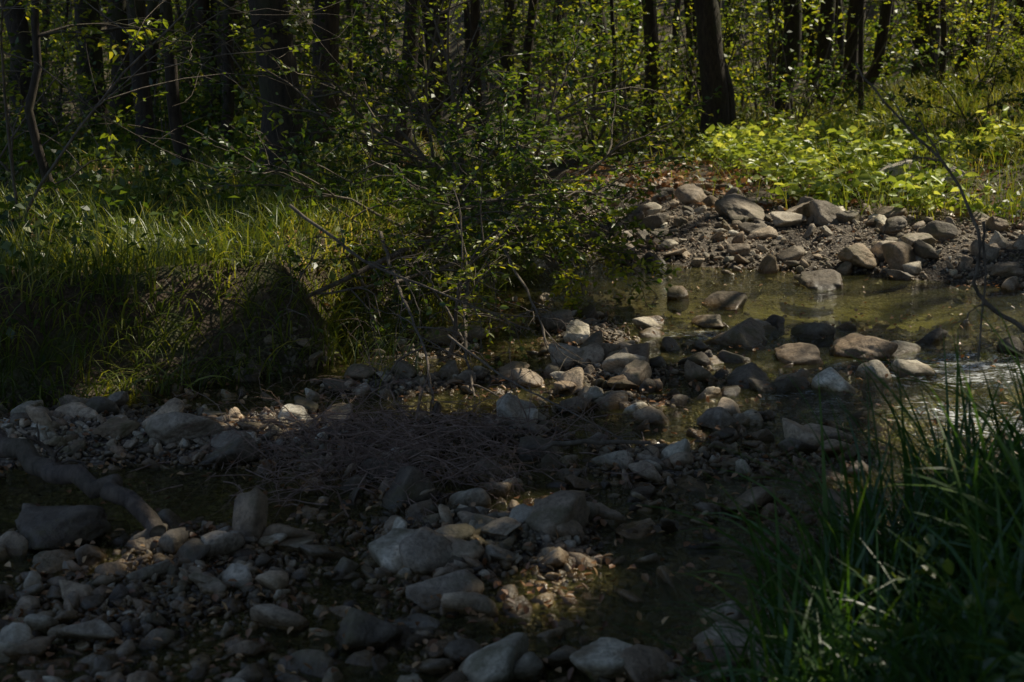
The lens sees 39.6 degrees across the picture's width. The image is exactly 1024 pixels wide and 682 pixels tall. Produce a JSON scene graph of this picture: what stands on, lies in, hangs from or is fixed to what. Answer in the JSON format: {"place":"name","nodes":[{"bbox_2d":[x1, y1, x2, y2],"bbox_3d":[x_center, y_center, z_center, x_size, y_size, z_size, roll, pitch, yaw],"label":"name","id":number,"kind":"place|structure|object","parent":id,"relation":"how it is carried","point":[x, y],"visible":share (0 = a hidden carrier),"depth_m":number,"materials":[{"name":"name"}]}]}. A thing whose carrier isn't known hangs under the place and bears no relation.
{"place":"outdoors","nodes":[
{"label":"outdoors","id":0,"kind":"place"},
{"bbox_2d":[0,0,1023,681],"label":"ground","id":1,"kind":"structure","parent":0,"point":[270,296],"depth_m":8.40,"materials":[{"name":"soil"}]},
{"bbox_2d":[0,0,56,139],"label":"tree","id":2,"kind":"object","parent":1,"relation":"on","point":[24,38],"visible":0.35,"depth_m":21.30,"materials":[{"name":"brown plant"}]},
{"bbox_2d":[0,0,156,158],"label":"tree","id":3,"kind":"object","parent":1,"relation":"on","point":[144,108],"visible":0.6,"depth_m":17.67,"materials":[{"name":"brown plant"}]},
{"bbox_2d":[0,0,172,192],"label":"bank shrub","id":4,"kind":"object","parent":1,"relation":"on","point":[9,93],"visible":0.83,"depth_m":12.64,"materials":[{"name":"green plant"}]},
{"bbox_2d":[0,103,181,199],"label":"bank shrub","id":5,"kind":"object","parent":1,"relation":"on","point":[116,143],"visible":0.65,"depth_m":11.28,"materials":[{"name":"green plant"}]},
{"bbox_2d":[11,0,287,208],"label":"tree","id":6,"kind":"object","parent":1,"relation":"on","point":[40,156],"visible":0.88,"depth_m":10.68,"materials":[{"name":"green plant"}]},
{"bbox_2d":[4,0,328,173],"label":"tree","id":7,"kind":"object","parent":1,"relation":"on","point":[173,99],"visible":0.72,"depth_m":13.80,"materials":[{"name":"brown plant"}]},
{"bbox_2d":[129,0,219,135],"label":"tree","id":8,"kind":"object","parent":1,"relation":"on","point":[205,5],"visible":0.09,"depth_m":25.63,"materials":[{"name":"brown plant"}]},
{"bbox_2d":[144,411,224,444],"bbox_3d":[-1.515,0.395,6.598,0.379,0.167,0.288,0,11,0],"label":"boulder","id":9,"kind":"object","parent":1,"relation":"on","point":[165,428],"visible":0.93,"depth_m":6.50,"materials":[{"name":"stone"}]},
{"bbox_2d":[0,0,393,230],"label":"young sapling","id":10,"kind":"object","parent":1,"relation":"on","point":[102,100],"visible":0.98,"depth_m":9.33,"materials":[{"name":"green plant"}]},
{"bbox_2d":[216,0,255,149],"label":"tree","id":11,"kind":"object","parent":1,"relation":"on","point":[228,100],"visible":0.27,"depth_m":19.64,"materials":[{"name":"brown plant"}]},
{"bbox_2d":[248,0,302,181],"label":"tree","id":12,"kind":"object","parent":1,"relation":"on","point":[269,88],"visible":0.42,"depth_m":13.43,"materials":[{"name":"brown plant"}]},
{"bbox_2d":[277,404,309,422],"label":"boulder","id":13,"kind":"object","parent":1,"relation":"on","point":[296,409],"visible":0.27,"depth_m":6.91,"materials":[{"name":"stone"}]},
{"bbox_2d":[0,114,589,411],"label":"bank grass","id":14,"kind":"structure","parent":1,"relation":"on","point":[155,246],"depth_m":8.86,"materials":[{"name":"green plant"}]},
{"bbox_2d":[304,0,339,155],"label":"tree","id":15,"kind":"object","parent":1,"relation":"on","point":[330,23],"visible":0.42,"depth_m":18.29,"materials":[{"name":"brown plant"}]},
{"bbox_2d":[328,605,350,619],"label":"boulder","id":16,"kind":"object","parent":1,"relation":"on","point":[342,608],"visible":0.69,"depth_m":4.59,"materials":[{"name":"stone"}]},
{"bbox_2d":[159,89,597,343],"bbox_3d":[-0.935,-0.894,9.882,3.004,1.702,1.994,0,11,0],"label":"hazel shrub","id":17,"kind":"object","parent":1,"relation":"on","point":[503,212],"visible":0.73,"depth_m":9.82,"materials":[{"name":"green plant"}]},
{"bbox_2d":[78,317,691,541],"bbox_3d":[-0.477,0.568,6.324,2.815,1.152,2.335,0,11,0],"label":"dry brush pile","id":18,"kind":"object","parent":1,"relation":"on","point":[386,435],"visible":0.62,"depth_m":6.21,"materials":[{"name":"brown wood"}]},
{"bbox_2d":[293,0,534,170],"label":"bank shrub","id":19,"kind":"object","parent":1,"relation":"on","point":[339,71],"visible":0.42,"depth_m":15.23,"materials":[{"name":"green plant"}]},
{"bbox_2d":[144,0,721,310],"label":"hazel shrub","id":20,"kind":"object","parent":1,"relation":"on","point":[458,152],"visible":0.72,"depth_m":11.30,"materials":[{"name":"green plant"}]},
{"bbox_2d":[364,0,506,146],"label":"tree","id":21,"kind":"object","parent":1,"relation":"on","point":[425,136],"visible":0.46,"depth_m":21.68,"materials":[{"name":"brown plant"}]},
{"bbox_2d":[354,154,546,361],"bbox_3d":[-0.342,-0.519,8.745,0.863,1.277,1.283,-8,13,-36],"label":"young sapling","id":22,"kind":"object","parent":1,"relation":"on","point":[461,274],"visible":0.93,"depth_m":8.71,"materials":[{"name":"green plant"}]},
{"bbox_2d":[393,0,524,157],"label":"tree","id":23,"kind":"object","parent":1,"relation":"on","point":[399,137],"visible":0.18,"depth_m":19.16,"materials":[{"name":"brown plant"}]},
{"bbox_2d":[430,0,489,154],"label":"tree","id":24,"kind":"object","parent":1,"relation":"on","point":[474,12],"visible":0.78,"depth_m":27.95,"materials":[{"name":"brown plant"}]},
{"bbox_2d":[241,0,713,210],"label":"bank shrub","id":25,"kind":"object","parent":1,"relation":"on","point":[424,98],"visible":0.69,"depth_m":13.86,"materials":[{"name":"green plant"}]},
{"bbox_2d":[1,0,1007,143],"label":"distant forest","id":26,"kind":"object","parent":1,"relation":"on","point":[650,20],"visible":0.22,"depth_m":31.25,"materials":[{"name":"green plant"}]},
{"bbox_2d":[0,167,1023,681],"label":"gravel","id":27,"kind":"structure","parent":1,"relation":"on","point":[180,587],"depth_m":5.45,"materials":[{"name":"stone"}]},
{"bbox_2d":[31,549,74,576],"bbox_3d":[-1.622,0.796,5.035,0.145,0.085,0.198,0,11,0],"label":"boulder","id":28,"kind":"object","parent":27,"relation":"on","point":[51,561],"visible":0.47,"depth_m":5.01,"materials":[{"name":"stone"}]},
{"bbox_2d":[92,417,139,438],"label":"boulder","id":29,"kind":"object","parent":27,"relation":"on","point":[114,427],"visible":0.97,"depth_m":6.57,"materials":[{"name":"stone"}]},
{"bbox_2d":[126,560,174,581],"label":"boulder","id":30,"kind":"object","parent":27,"relation":"on","point":[145,574],"visible":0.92,"depth_m":4.83,"materials":[{"name":"stone"}]},
{"bbox_2d":[189,572,235,589],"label":"boulder","id":31,"kind":"object","parent":27,"relation":"on","point":[195,577],"visible":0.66,"depth_m":4.76,"materials":[{"name":"stone"}]},
{"bbox_2d":[237,422,265,431],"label":"boulder","id":32,"kind":"object","parent":27,"relation":"on","point":[244,426],"visible":0.75,"depth_m":6.63,"materials":[{"name":"stone"}]},
{"bbox_2d":[226,640,281,659],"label":"boulder","id":33,"kind":"object","parent":27,"relation":"on","point":[251,648],"visible":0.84,"depth_m":4.26,"materials":[{"name":"stone"}]},
{"bbox_2d":[321,311,462,393],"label":"grass tuft","id":34,"kind":"object","parent":27,"relation":"on","point":[394,352],"visible":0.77,"depth_m":8.09,"materials":[{"name":"green plant"}]},
{"bbox_2d":[289,204,529,367],"bbox_3d":[-0.570,-0.363,8.618,1.865,0.857,0.961,9,14,41],"label":"fallen branch","id":35,"kind":"object","parent":27,"relation":"on","point":[371,264],"visible":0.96,"depth_m":8.50,"materials":[{"name":"brown wood"}]},
{"bbox_2d":[344,227,479,411],"bbox_3d":[-0.586,-0.009,8.361,0.805,1.045,2.774,0,11,0],"label":"fallen branch","id":36,"kind":"object","parent":27,"relation":"on","point":[389,261],"visible":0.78,"depth_m":8.05,"materials":[{"name":"brown wood"}]},
{"bbox_2d":[369,255,532,397],"bbox_3d":[-0.340,0.051,8.577,0.971,0.870,2.775,0,11,0],"label":"fallen branch","id":37,"kind":"object","parent":27,"relation":"on","point":[466,292],"visible":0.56,"depth_m":8.56,"materials":[{"name":"brown wood"}]},
{"bbox_2d":[463,615,493,630],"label":"boulder","id":38,"kind":"object","parent":27,"relation":"on","point":[482,621],"visible":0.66,"depth_m":4.53,"materials":[{"name":"stone"}]},
{"bbox_2d":[481,517,521,536],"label":"boulder","id":39,"kind":"object","parent":27,"relation":"on","point":[503,526],"visible":0.99,"depth_m":5.17,"materials":[{"name":"stone"}]},
{"bbox_2d":[453,231,611,380],"bbox_3d":[0.110,-0.246,8.974,0.934,0.617,2.652,0,11,0],"label":"fallen branch","id":40,"kind":"object","parent":27,"relation":"on","point":[527,290],"visible":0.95,"depth_m":8.29,"materials":[{"name":"brown wood"}]},
{"bbox_2d":[447,334,651,459],"bbox_3d":[0.096,0.245,7.067,0.385,0.315,1.653,-6,12,-29],"label":"fallen branch","id":41,"kind":"object","parent":27,"relation":"on","point":[480,359],"visible":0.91,"depth_m":7.09,"materials":[{"name":"brown wood"}]},
{"bbox_2d":[523,433,662,460],"bbox_3d":[0.366,0.492,6.373,0.638,0.159,0.178,0,11,0],"label":"driftwood stick","id":42,"kind":"object","parent":27,"relation":"on","point":[565,443],"visible":0.87,"depth_m":6.33,"materials":[{"name":"wood"}]},
{"bbox_2d":[607,374,638,390],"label":"boulder","id":43,"kind":"object","parent":27,"relation":"on","point":[625,383],"visible":0.89,"depth_m":7.82,"materials":[{"name":"stone"}]},
{"bbox_2d":[632,406,670,431],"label":"boulder","id":44,"kind":"object","parent":27,"relation":"on","point":[660,416],"visible":0.74,"depth_m":7.13,"materials":[{"name":"stone"}]},
{"bbox_2d":[0,167,1023,681],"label":"river rocks","id":45,"kind":"object","parent":1,"relation":"on","point":[424,551],"visible":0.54,"depth_m":6.63,"materials":[{"name":"stone"}]},
{"bbox_2d":[15,505,111,550],"bbox_3d":[-1.701,0.713,5.380,0.346,0.230,0.421,-8,13,-38],"label":"boulder","id":46,"kind":"object","parent":45,"relation":"on","point":[44,528],"visible":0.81,"depth_m":5.25,"materials":[{"name":"stone"}]},
{"bbox_2d":[0,421,165,535],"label":"driftwood log","id":47,"kind":"object","parent":45,"relation":"on","point":[54,470],"visible":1,"depth_m":5.45,"materials":[{"name":"grey wood"}]},
{"bbox_2d":[0,0,1023,150],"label":"understory shrubs","id":48,"kind":"object","parent":1,"relation":"on","point":[196,98],"visible":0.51,"depth_m":25.68,"materials":[{"name":"green plant"}]},
{"bbox_2d":[0,34,1023,364],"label":"undergrowth","id":49,"kind":"object","parent":1,"relation":"on","point":[74,240],"visible":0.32,"depth_m":14.26,"materials":[{"name":"green plant"}]},
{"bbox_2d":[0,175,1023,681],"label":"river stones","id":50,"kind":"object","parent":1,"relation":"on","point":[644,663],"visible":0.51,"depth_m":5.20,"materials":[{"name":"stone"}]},
{"bbox_2d":[485,388,505,397],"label":"boulder","id":51,"kind":"object","parent":50,"relation":"on","point":[498,391],"visible":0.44,"depth_m":7.77,"materials":[{"name":"stone"}]},
{"bbox_2d":[0,71,1023,681],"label":"fallen leaves","id":52,"kind":"object","parent":1,"relation":"on","point":[432,645],"depth_m":6.62,"materials":[{"name":"brown plant"}]},
{"bbox_2d":[535,637,556,657],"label":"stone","id":53,"kind":"object","parent":1,"relation":"on","point":[546,648],"visible":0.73,"depth_m":4.34,"materials":[{"name":"stone"}]},
{"bbox_2d":[414,137,678,317],"bbox_3d":[0.230,-0.763,10.673,1.731,1.494,1.546,-4,11,-19],"label":"bank shrub","id":54,"kind":"object","parent":1,"relation":"on","point":[577,286],"visible":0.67,"depth_m":10.63,"materials":[{"name":"green plant"}]},
{"bbox_2d":[527,205,653,273],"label":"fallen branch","id":55,"kind":"object","parent":54,"relation":"on","point":[598,239],"visible":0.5,"depth_m":10.85,"materials":[{"name":"green plant"}]},
{"bbox_2d":[563,319,589,344],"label":"boulder","id":56,"kind":"object","parent":1,"relation":"on","point":[580,333],"visible":0.73,"depth_m":9.18,"materials":[{"name":"stone"}]},
{"bbox_2d":[553,0,697,135],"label":"tree","id":57,"kind":"object","parent":1,"relation":"on","point":[613,32],"visible":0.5,"depth_m":26.34,"materials":[{"name":"green plant"}]},
{"bbox_2d":[615,518,656,545],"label":"boulder","id":58,"kind":"object","parent":1,"relation":"on","point":[643,527],"visible":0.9,"depth_m":5.37,"materials":[{"name":"stone"}]},
{"bbox_2d":[674,184,706,206],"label":"boulder","id":59,"kind":"object","parent":1,"relation":"on","point":[687,194],"visible":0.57,"depth_m":15.43,"materials":[{"name":"stone"}]},
{"bbox_2d":[691,314,723,329],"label":"boulder","id":60,"kind":"object","parent":1,"relation":"on","point":[708,322],"visible":0.99,"depth_m":9.87,"materials":[{"name":"stone"}]},
{"bbox_2d":[694,386,721,402],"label":"boulder","id":61,"kind":"object","parent":1,"relation":"on","point":[712,392],"visible":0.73,"depth_m":7.64,"materials":[{"name":"stone"}]},
{"bbox_2d":[693,0,729,141],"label":"tree","id":62,"kind":"object","parent":1,"relation":"on","point":[710,53],"visible":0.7,"depth_m":22.77,"materials":[{"name":"brown plant"}]},
{"bbox_2d":[718,0,736,127],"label":"tree","id":63,"kind":"object","parent":1,"relation":"on","point":[732,111],"visible":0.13,"depth_m":23.44,"materials":[{"name":"brown plant"}]},
{"bbox_2d":[703,317,764,356],"bbox_3d":[1.454,0.005,9.277,0.413,0.288,0.495,0,11,0],"label":"boulder","id":64,"kind":"object","parent":1,"relation":"on","point":[746,333],"visible":0.73,"depth_m":9.19,"materials":[{"name":"stone"}]},
{"bbox_2d":[718,193,764,221],"bbox_3d":[2.307,-1.321,14.297,0.476,0.301,0.484,0,11,0],"label":"boulder","id":65,"kind":"object","parent":1,"relation":"on","point":[736,206],"visible":0.88,"depth_m":14.21,"materials":[{"name":"stone"}]},
{"bbox_2d":[720,0,777,113],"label":"tree","id":66,"kind":"object","parent":1,"relation":"on","point":[771,14],"visible":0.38,"depth_m":29.21,"materials":[{"name":"green plant"}]},
{"bbox_2d":[769,0,801,123],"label":"tree","id":67,"kind":"object","parent":1,"relation":"on","point":[794,25],"visible":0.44,"depth_m":25.53,"materials":[{"name":"brown plant"}]},
{"bbox_2d":[785,201,809,217],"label":"boulder","id":68,"kind":"object","parent":1,"relation":"on","point":[802,209],"visible":0.47,"depth_m":14.06,"materials":[{"name":"stone"}]},
{"bbox_2d":[774,342,823,370],"bbox_3d":[1.752,0.099,8.745,0.278,0.176,0.415,0,11,0],"label":"boulder","id":69,"kind":"object","parent":1,"relation":"on","point":[800,354],"visible":0.9,"depth_m":8.61,"materials":[{"name":"stone"}]},
{"bbox_2d":[586,264,1023,681],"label":"foreground grass","id":70,"kind":"structure","parent":1,"relation":"on","point":[820,633],"depth_m":3.74,"materials":[{"name":"green plant"}]},
{"bbox_2d":[734,45,907,135],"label":"bank shrub","id":71,"kind":"object","parent":1,"relation":"on","point":[797,102],"visible":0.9,"depth_m":21.02,"materials":[{"name":"green plant"}]},
{"bbox_2d":[815,0,835,112],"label":"tree","id":72,"kind":"object","parent":1,"relation":"on","point":[823,41],"visible":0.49,"depth_m":27.21,"materials":[{"name":"brown plant"}]},
{"bbox_2d":[834,322,856,336],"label":"boulder","id":73,"kind":"object","parent":1,"relation":"on","point":[847,326],"visible":0.76,"depth_m":9.80,"materials":[{"name":"stone"}]},
{"bbox_2d":[685,105,1023,217],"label":"butterbur plants","id":74,"kind":"object","parent":1,"relation":"on","point":[759,149],"visible":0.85,"depth_m":16.29,"materials":[{"name":"green plant"}]},
{"bbox_2d":[837,243,878,268],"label":"boulder","id":75,"kind":"object","parent":1,"relation":"on","point":[859,255],"visible":0.97,"depth_m":12.56,"materials":[{"name":"stone"}]},
{"bbox_2d":[829,333,897,368],"bbox_3d":[2.176,0.065,8.865,0.398,0.216,0.438,0,11,0],"label":"boulder","id":76,"kind":"object","parent":1,"relation":"on","point":[865,344],"visible":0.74,"depth_m":8.75,"materials":[{"name":"stone"}]},
{"bbox_2d":[853,0,930,99],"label":"tree","id":77,"kind":"object","parent":1,"relation":"on","point":[884,23],"visible":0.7,"depth_m":28.06,"materials":[{"name":"brown plant"}]},
{"bbox_2d":[878,159,919,183],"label":"boulder","id":78,"kind":"object","parent":1,"relation":"on","point":[897,170],"visible":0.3,"depth_m":15.22,"materials":[{"name":"stone"}]},
{"bbox_2d":[812,466,1023,681],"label":"foreground herbs","id":79,"kind":"object","parent":1,"relation":"on","point":[947,565],"visible":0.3,"depth_m":3.34,"materials":[{"name":"green plant"}]},
{"bbox_2d":[900,233,935,246],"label":"boulder","id":80,"kind":"object","parent":1,"relation":"on","point":[910,239],"visible":0.53,"depth_m":12.65,"materials":[{"name":"stone"}]},
{"bbox_2d":[856,0,981,117],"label":"tree","id":81,"kind":"object","parent":1,"relation":"on","point":[860,44],"visible":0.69,"depth_m":24.02,"materials":[{"name":"brown plant"}]},
{"bbox_2d":[915,328,947,349],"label":"boulder","id":82,"kind":"object","parent":1,"relation":"on","point":[934,336],"visible":0.77,"depth_m":9.28,"materials":[{"name":"stone"}]},
{"bbox_2d":[878,0,1021,94],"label":"tree","id":83,"kind":"object","parent":1,"relation":"on","point":[942,65],"visible":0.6,"depth_m":24.49,"materials":[{"name":"green plant"}]},
{"bbox_2d":[935,166,965,185],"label":"boulder","id":84,"kind":"object","parent":1,"relation":"on","point":[946,178],"visible":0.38,"depth_m":15.11,"materials":[{"name":"stone"}]},
{"bbox_2d":[887,33,1023,134],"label":"bank shrub","id":85,"kind":"object","parent":1,"relation":"on","point":[997,75],"visible":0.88,"depth_m":18.57,"materials":[{"name":"green plant"}]},
{"bbox_2d":[895,0,1023,96],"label":"bank shrub","id":86,"kind":"object","parent":1,"relation":"on","point":[1016,48],"visible":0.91,"depth_m":21.75,"materials":[{"name":"green plant"}]},
{"bbox_2d":[952,0,1023,82],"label":"tree","id":87,"kind":"object","parent":1,"relation":"on","point":[973,41],"visible":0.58,"depth_m":25.67,"materials":[{"name":"brown plant"}]},
{"bbox_2d":[983,30,1023,84],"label":"tree","id":88,"kind":"object","parent":1,"relation":"on","point":[1008,44],"visible":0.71,"depth_m":22.50,"materials":[{"name":"green plant"}]},
{"bbox_2d":[1009,0,1023,57],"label":"tree","id":89,"kind":"object","parent":1,"relation":"on","point":[1020,3],"visible":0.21,"depth_m":27.23,"materials":[{"name":"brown plant"}]},
{"bbox_2d":[0,193,1023,681],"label":"stream water","id":90,"kind":"structure","parent":0,"point":[668,319],"depth_m":8.57,"materials":[{"name":"liquid"}]},
{"bbox_2d":[274,534,319,553],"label":"boulder","id":91,"kind":"object","parent":90,"relation":"in","point":[289,545],"visible":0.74,"depth_m":5.18,"materials":[{"name":"stone"}]},
{"bbox_2d":[392,613,439,634],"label":"boulder","id":92,"kind":"object","parent":90,"relation":"in","point":[429,623],"visible":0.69,"depth_m":4.41,"materials":[{"name":"stone"}]},
{"bbox_2d":[405,499,435,524],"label":"boulder","id":93,"kind":"object","parent":90,"relation":"in","point":[417,511],"visible":0.82,"depth_m":5.58,"materials":[{"name":"stone"}]},
{"bbox_2d":[317,203,554,346],"bbox_3d":[-0.127,-0.469,9.883,0.952,0.716,3.119,5,12,24],"label":"fallen branch","id":94,"kind":"object","parent":90,"relation":"on","point":[394,297],"visible":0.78,"depth_m":9.02,"materials":[{"name":"brown wood"}]},
{"bbox_2d":[553,381,575,392],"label":"boulder","id":95,"kind":"object","parent":90,"relation":"in","point":[561,386],"visible":0.91,"depth_m":7.73,"materials":[{"name":"stone"}]},
{"bbox_2d":[647,315,663,325],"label":"boulder","id":96,"kind":"object","parent":90,"relation":"in","point":[657,318],"visible":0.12,"depth_m":10.01,"materials":[{"name":"stone"}]},
{"bbox_2d":[666,286,689,313],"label":"boulder","id":97,"kind":"object","parent":90,"relation":"in","point":[678,293],"visible":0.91,"depth_m":11.12,"materials":[{"name":"stone"}]},
{"bbox_2d":[697,407,737,430],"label":"boulder","id":98,"kind":"object","parent":90,"relation":"in","point":[712,418],"visible":0.72,"depth_m":7.01,"materials":[{"name":"stone"}]},
{"bbox_2d":[702,291,746,315],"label":"boulder","id":99,"kind":"object","parent":90,"relation":"in","point":[732,301],"visible":0.87,"depth_m":10.70,"materials":[{"name":"stone"}]},
{"bbox_2d":[794,269,844,295],"bbox_3d":[2.572,-0.488,11.797,0.398,0.195,0.487,0,11,0],"label":"boulder","id":100,"kind":"object","parent":90,"relation":"in","point":[828,279],"visible":0.94,"depth_m":11.71,"materials":[{"name":"stone"}]},
{"bbox_2d":[586,41,1023,224],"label":"meadow grass","id":101,"kind":"structure","parent":0,"point":[932,113],"depth_m":19.20,"materials":[{"name":"green plant"}]},
{"bbox_2d":[855,62,1023,338],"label":"overhanging branch","id":102,"kind":"object","parent":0,"point":[1016,323],"visible":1,"depth_m":4.97,"materials":[{"name":"brown plant"}]},
{"bbox_2d":[966,221,986,361],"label":"overhanging branch","id":103,"kind":"object","parent":102,"relation":"attached to","point":[984,254],"visible":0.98,"depth_m":5.04,"materials":[{"name":"brown plant"}]}
]}

